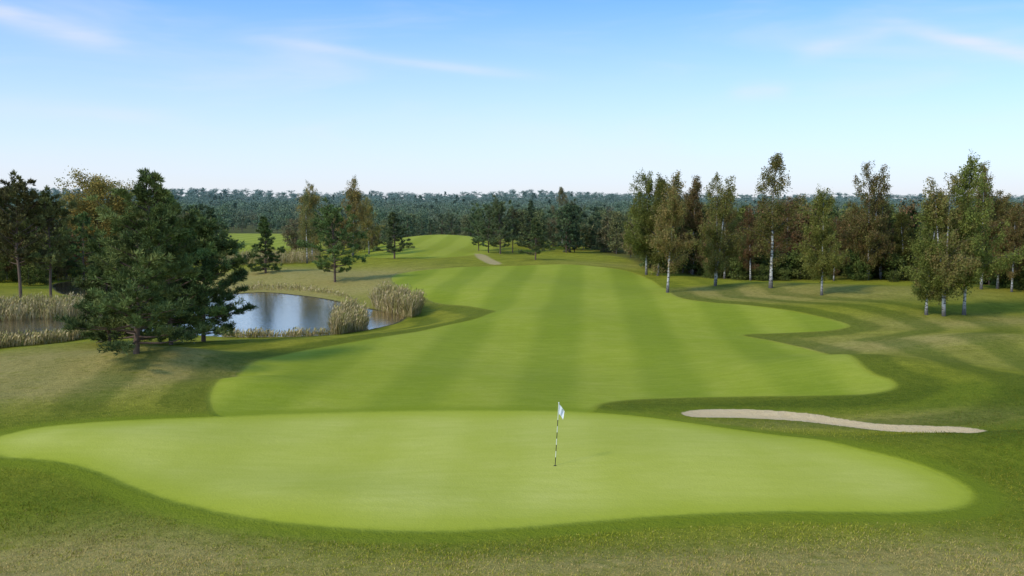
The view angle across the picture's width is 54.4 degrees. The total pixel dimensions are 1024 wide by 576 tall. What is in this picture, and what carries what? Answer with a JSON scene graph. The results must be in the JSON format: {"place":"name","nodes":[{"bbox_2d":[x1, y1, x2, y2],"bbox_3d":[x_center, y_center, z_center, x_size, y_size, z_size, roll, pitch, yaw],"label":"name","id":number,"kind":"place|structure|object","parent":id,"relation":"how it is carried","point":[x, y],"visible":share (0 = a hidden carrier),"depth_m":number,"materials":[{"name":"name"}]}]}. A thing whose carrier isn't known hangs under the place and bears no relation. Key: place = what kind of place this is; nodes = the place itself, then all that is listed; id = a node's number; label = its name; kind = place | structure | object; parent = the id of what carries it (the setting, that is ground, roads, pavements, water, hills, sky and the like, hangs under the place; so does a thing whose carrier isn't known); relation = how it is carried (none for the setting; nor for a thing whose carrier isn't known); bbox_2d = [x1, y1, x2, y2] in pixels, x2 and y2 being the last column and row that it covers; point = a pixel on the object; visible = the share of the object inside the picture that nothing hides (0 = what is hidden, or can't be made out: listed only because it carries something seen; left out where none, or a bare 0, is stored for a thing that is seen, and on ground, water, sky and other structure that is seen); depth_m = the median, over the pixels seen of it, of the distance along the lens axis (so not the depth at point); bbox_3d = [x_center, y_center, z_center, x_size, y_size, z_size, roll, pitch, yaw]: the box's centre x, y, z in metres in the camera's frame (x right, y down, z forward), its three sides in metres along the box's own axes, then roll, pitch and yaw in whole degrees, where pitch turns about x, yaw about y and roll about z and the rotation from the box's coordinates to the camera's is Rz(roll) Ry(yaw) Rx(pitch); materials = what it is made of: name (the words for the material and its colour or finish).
{"place":"outdoors","nodes":[
{"label":"outdoors","id":0,"kind":"place"},
{"bbox_2d":[0,281,403,344],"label":"pond","id":1,"kind":"structure","parent":0,"point":[278,312],"depth_m":94.79,"materials":[{"name":"blue liquid"}]},
{"bbox_2d":[325,296,370,334],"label":"reed bed","id":2,"kind":"object","parent":1,"relation":"in","point":[348,317],"visible":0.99,"depth_m":83.90,"materials":[{"name":"beige plant"}]},
{"bbox_2d":[0,196,1023,575],"bbox_3d":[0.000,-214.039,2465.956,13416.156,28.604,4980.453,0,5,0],"label":"ground","id":3,"kind":"structure","parent":0,"point":[440,422],"depth_m":41.38,"materials":[{"name":"green plant"}]},
{"bbox_2d":[0,186,17,255],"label":"pine tree","id":4,"kind":"object","parent":3,"relation":"on","point":[7,209],"visible":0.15,"depth_m":121.98,"materials":[{"name":"green plant"}]},
{"bbox_2d":[0,169,72,297],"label":"pine tree","id":5,"kind":"object","parent":3,"relation":"on","point":[12,235],"visible":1,"depth_m":109.64,"materials":[{"name":"green plant"}]},
{"bbox_2d":[19,201,53,276],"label":"pine tree","id":6,"kind":"object","parent":3,"relation":"on","point":[41,231],"visible":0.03,"depth_m":139.36,"materials":[{"name":"green plant"}]},
{"bbox_2d":[0,290,85,320],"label":"reed bed","id":7,"kind":"object","parent":3,"relation":"on","point":[40,307],"visible":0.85,"depth_m":94.05,"materials":[{"name":"beige plant"}]},
{"bbox_2d":[2,185,87,296],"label":"pine tree","id":8,"kind":"object","parent":3,"relation":"on","point":[53,245],"visible":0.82,"depth_m":111.99,"materials":[{"name":"green plant"}]},
{"bbox_2d":[0,327,96,347],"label":"reed bed","id":9,"kind":"object","parent":3,"relation":"on","point":[28,338],"visible":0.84,"depth_m":75.11,"materials":[{"name":"beige plant"}]},
{"bbox_2d":[48,165,141,272],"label":"birch tree","id":10,"kind":"object","parent":3,"relation":"on","point":[100,188],"visible":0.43,"depth_m":144.20,"materials":[{"name":"green plant"}]},
{"bbox_2d":[69,248,170,341],"bbox_3d":[-25.642,0.477,65.137,6.570,6.566,6.342,-1,5,-16],"label":"pine tree","id":11,"kind":"object","parent":3,"relation":"on","point":[96,270],"visible":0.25,"depth_m":63.58,"materials":[{"name":"green plant"}]},
{"bbox_2d":[52,167,205,356],"bbox_3d":[-20.487,-1.484,55.374,7.507,10.457,10.363,0,5,0],"label":"pine tree","id":12,"kind":"object","parent":3,"relation":"on","point":[121,296],"visible":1,"depth_m":54.20,"materials":[{"name":"green plant"}]},
{"bbox_2d":[57,273,209,285],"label":"reed bed","id":13,"kind":"object","parent":3,"relation":"on","point":[69,278],"visible":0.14,"depth_m":138.25,"materials":[{"name":"beige plant"}]},
{"bbox_2d":[95,188,235,344],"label":"pine tree","id":14,"kind":"object","parent":3,"relation":"on","point":[193,291],"visible":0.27,"depth_m":65.77,"materials":[{"name":"green plant"}]},
{"bbox_2d":[156,216,260,344],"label":"pine tree","id":15,"kind":"object","parent":3,"relation":"on","point":[219,294],"visible":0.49,"depth_m":70.02,"materials":[{"name":"green plant"}]},
{"bbox_2d":[247,216,285,272],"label":"pine tree","id":16,"kind":"object","parent":3,"relation":"on","point":[265,239],"visible":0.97,"depth_m":136.34,"materials":[{"name":"green plant"}]},
{"bbox_2d":[219,248,321,264],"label":"reed bed","id":17,"kind":"object","parent":3,"relation":"on","point":[292,257],"visible":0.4,"depth_m":160.81,"materials":[{"name":"beige plant"}]},
{"bbox_2d":[223,327,333,337],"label":"reed bed","id":18,"kind":"object","parent":3,"relation":"on","point":[299,332],"visible":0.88,"depth_m":79.66,"materials":[{"name":"beige plant"}]},
{"bbox_2d":[225,281,349,297],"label":"reed bed","id":19,"kind":"object","parent":3,"relation":"on","point":[290,287],"visible":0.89,"depth_m":121.53,"materials":[{"name":"beige plant"}]},
{"bbox_2d":[297,193,316,262],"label":"birch tree","id":20,"kind":"object","parent":3,"relation":"on","point":[308,223],"visible":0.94,"depth_m":159.56,"materials":[{"name":"green plant"}]},
{"bbox_2d":[295,179,328,260],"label":"birch tree","id":21,"kind":"object","parent":3,"relation":"on","point":[313,199],"visible":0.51,"depth_m":163.99,"materials":[{"name":"green plant"}]},
{"bbox_2d":[296,196,370,281],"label":"pine tree","id":22,"kind":"object","parent":3,"relation":"on","point":[328,215],"visible":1,"depth_m":124.26,"materials":[{"name":"green plant"}]},
{"bbox_2d":[332,175,376,255],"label":"birch tree","id":23,"kind":"object","parent":3,"relation":"on","point":[355,197],"visible":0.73,"depth_m":170.92,"materials":[{"name":"green plant"}]},
{"bbox_2d":[354,194,385,253],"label":"birch tree","id":24,"kind":"object","parent":3,"relation":"on","point":[370,222],"visible":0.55,"depth_m":179.47,"materials":[{"name":"green plant"}]},
{"bbox_2d":[373,212,414,258],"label":"pine tree","id":25,"kind":"object","parent":3,"relation":"on","point":[390,231],"visible":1,"depth_m":157.27,"materials":[{"name":"green plant"}]},
{"bbox_2d":[367,280,427,317],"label":"reed bed","id":26,"kind":"object","parent":3,"relation":"on","point":[403,300],"visible":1,"depth_m":97.16,"materials":[{"name":"beige plant"}]},
{"bbox_2d":[425,219,437,234],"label":"pine tree","id":27,"kind":"object","parent":3,"relation":"on","point":[430,230],"visible":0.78,"depth_m":254.29,"materials":[{"name":"green plant"}]},
{"bbox_2d":[439,210,459,234],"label":"pine tree","id":28,"kind":"object","parent":3,"relation":"on","point":[456,231],"visible":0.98,"depth_m":254.28,"materials":[{"name":"green plant"}]},
{"bbox_2d":[460,203,489,250],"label":"pine tree","id":29,"kind":"object","parent":3,"relation":"on","point":[474,214],"visible":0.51,"depth_m":181.90,"materials":[{"name":"green plant"}]},
{"bbox_2d":[474,198,511,252],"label":"pine tree","id":30,"kind":"object","parent":3,"relation":"on","point":[481,238],"visible":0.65,"depth_m":177.32,"materials":[{"name":"green plant"}]},
{"bbox_2d":[476,194,519,253],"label":"pine tree","id":31,"kind":"object","parent":3,"relation":"on","point":[496,211],"visible":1,"depth_m":174.88,"materials":[{"name":"green plant"}]},
{"bbox_2d":[0,198,1023,290],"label":"woodland","id":32,"kind":"object","parent":3,"relation":"on","point":[609,231],"visible":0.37,"depth_m":137.69,"materials":[{"name":"green plant"}]},
{"bbox_2d":[501,206,524,252],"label":"pine tree","id":33,"kind":"object","parent":3,"relation":"on","point":[513,216],"visible":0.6,"depth_m":178.86,"materials":[{"name":"green plant"}]},
{"bbox_2d":[3,187,1023,239],"bbox_3d":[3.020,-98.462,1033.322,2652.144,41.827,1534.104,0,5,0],"label":"distant forest","id":34,"kind":"object","parent":3,"relation":"on","point":[240,211],"visible":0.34,"depth_m":679.27,"materials":[{"name":"green plant"}]},
{"bbox_2d":[517,200,540,245],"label":"pine tree","id":35,"kind":"object","parent":3,"relation":"on","point":[530,215],"visible":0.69,"depth_m":190.03,"materials":[{"name":"green plant"}]},
{"bbox_2d":[518,217,554,259],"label":"pine tree","id":36,"kind":"object","parent":3,"relation":"on","point":[532,235],"visible":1,"depth_m":147.60,"materials":[{"name":"green plant"}]},
{"bbox_2d":[554,402,563,465],"bbox_3d":[1.634,5.067,34.557,0.375,2.246,0.108,0,5,0],"label":"golf flagstick","id":37,"kind":"object","parent":3,"relation":"on","point":[560,411],"visible":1,"depth_m":34.51,"materials":[{"name":"fabric"}]},
{"bbox_2d":[550,187,568,244],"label":"birch tree","id":38,"kind":"object","parent":3,"relation":"on","point":[562,200],"visible":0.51,"depth_m":199.14,"materials":[{"name":"green plant"}]},
{"bbox_2d":[556,199,591,242],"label":"pine tree","id":39,"kind":"object","parent":3,"relation":"on","point":[586,227],"visible":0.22,"depth_m":188.85,"materials":[{"name":"green plant"}]},
{"bbox_2d":[584,218,600,249],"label":"pine tree","id":40,"kind":"object","parent":3,"relation":"on","point":[592,243],"visible":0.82,"depth_m":190.61,"materials":[{"name":"green plant"}]},
{"bbox_2d":[623,167,667,274],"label":"birch tree","id":41,"kind":"object","parent":3,"relation":"on","point":[641,218],"visible":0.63,"depth_m":125.90,"materials":[{"name":"green plant"}]},
{"bbox_2d":[637,172,684,275],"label":"birch tree","id":42,"kind":"object","parent":3,"relation":"on","point":[660,183],"visible":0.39,"depth_m":124.60,"materials":[{"name":"green plant"}]},
{"bbox_2d":[643,169,697,292],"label":"birch tree","id":43,"kind":"object","parent":3,"relation":"on","point":[671,217],"visible":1,"depth_m":93.85,"materials":[{"name":"green plant"}]},
{"bbox_2d":[673,175,707,274],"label":"birch tree","id":44,"kind":"object","parent":3,"relation":"on","point":[692,202],"visible":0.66,"depth_m":129.69,"materials":[{"name":"green plant"}]},
{"bbox_2d":[692,172,747,285],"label":"birch tree","id":45,"kind":"object","parent":3,"relation":"on","point":[713,248],"visible":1,"depth_m":100.09,"materials":[{"name":"green plant"}]},
{"bbox_2d":[709,197,747,278],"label":"birch tree","id":46,"kind":"object","parent":3,"relation":"on","point":[728,217],"visible":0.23,"depth_m":120.89,"materials":[{"name":"green plant"}]},
{"bbox_2d":[732,206,770,280],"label":"birch tree","id":47,"kind":"object","parent":3,"relation":"on","point":[747,255],"visible":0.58,"depth_m":116.84,"materials":[{"name":"green plant"}]},
{"bbox_2d":[739,152,809,287],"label":"birch tree","id":48,"kind":"object","parent":3,"relation":"on","point":[773,214],"visible":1,"depth_m":96.69,"materials":[{"name":"green plant"}]},
{"bbox_2d":[765,197,802,266],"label":"birch tree","id":49,"kind":"object","parent":3,"relation":"on","point":[787,233],"visible":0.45,"depth_m":122.08,"materials":[{"name":"green plant"}]},
{"bbox_2d":[793,185,851,294],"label":"birch tree","id":50,"kind":"object","parent":3,"relation":"on","point":[822,238],"visible":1,"depth_m":91.65,"materials":[{"name":"green plant"}]},
{"bbox_2d":[828,216,850,280],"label":"birch tree","id":51,"kind":"object","parent":3,"relation":"on","point":[838,224],"visible":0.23,"depth_m":115.06,"materials":[{"name":"green plant"}]},
{"bbox_2d":[839,202,864,253],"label":"birch tree","id":52,"kind":"object","parent":3,"relation":"on","point":[846,224],"visible":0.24,"depth_m":121.84,"materials":[{"name":"green plant"}]},
{"bbox_2d":[842,160,896,279],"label":"birch tree","id":53,"kind":"object","parent":3,"relation":"on","point":[871,227],"visible":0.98,"depth_m":114.61,"materials":[{"name":"green plant"}]},
{"bbox_2d":[858,198,897,278],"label":"birch tree","id":54,"kind":"object","parent":3,"relation":"on","point":[887,211],"visible":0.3,"depth_m":116.38,"materials":[{"name":"green plant"}]},
{"bbox_2d":[888,210,917,279],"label":"birch tree","id":55,"kind":"object","parent":3,"relation":"on","point":[903,243],"visible":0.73,"depth_m":115.50,"materials":[{"name":"green plant"}]},
{"bbox_2d":[898,192,959,314],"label":"birch tree","id":56,"kind":"object","parent":3,"relation":"on","point":[924,277],"visible":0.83,"depth_m":77.90,"materials":[{"name":"green plant"}]},
{"bbox_2d":[912,172,982,315],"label":"birch tree","id":57,"kind":"object","parent":3,"relation":"on","point":[955,266],"visible":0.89,"depth_m":77.14,"materials":[{"name":"green plant"}]},
{"bbox_2d":[936,161,1009,288],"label":"birch tree","id":58,"kind":"object","parent":3,"relation":"on","point":[991,223],"visible":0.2,"depth_m":94.18,"materials":[{"name":"green plant"}]},
{"bbox_2d":[928,149,1023,314],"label":"birch tree","id":59,"kind":"object","parent":3,"relation":"on","point":[969,174],"visible":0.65,"depth_m":77.49,"materials":[{"name":"green plant"}]},
{"bbox_2d":[981,189,1020,288],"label":"birch tree","id":60,"kind":"object","parent":3,"relation":"on","point":[999,209],"visible":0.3,"depth_m":94.86,"materials":[{"name":"green plant"}]},
{"bbox_2d":[986,202,1023,291],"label":"birch tree","id":61,"kind":"object","parent":3,"relation":"on","point":[1013,235],"visible":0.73,"depth_m":92.69,"materials":[{"name":"green plant"}]},
{"bbox_2d":[1011,201,1023,268],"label":"birch tree","id":62,"kind":"object","parent":3,"relation":"on","point":[1018,232],"visible":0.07,"depth_m":94.64,"materials":[{"name":"green plant"}]},
{"bbox_2d":[0,374,1023,575],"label":"rough grass","id":63,"kind":"structure","parent":0,"point":[438,565],"depth_m":26.69,"materials":[{"name":"green plant"}]},
{"bbox_2d":[0,0,1023,200],"label":"sky","id":64,"kind":"structure","parent":0,"point":[418,97],"materials":[{"name":"blue"}]}
]}

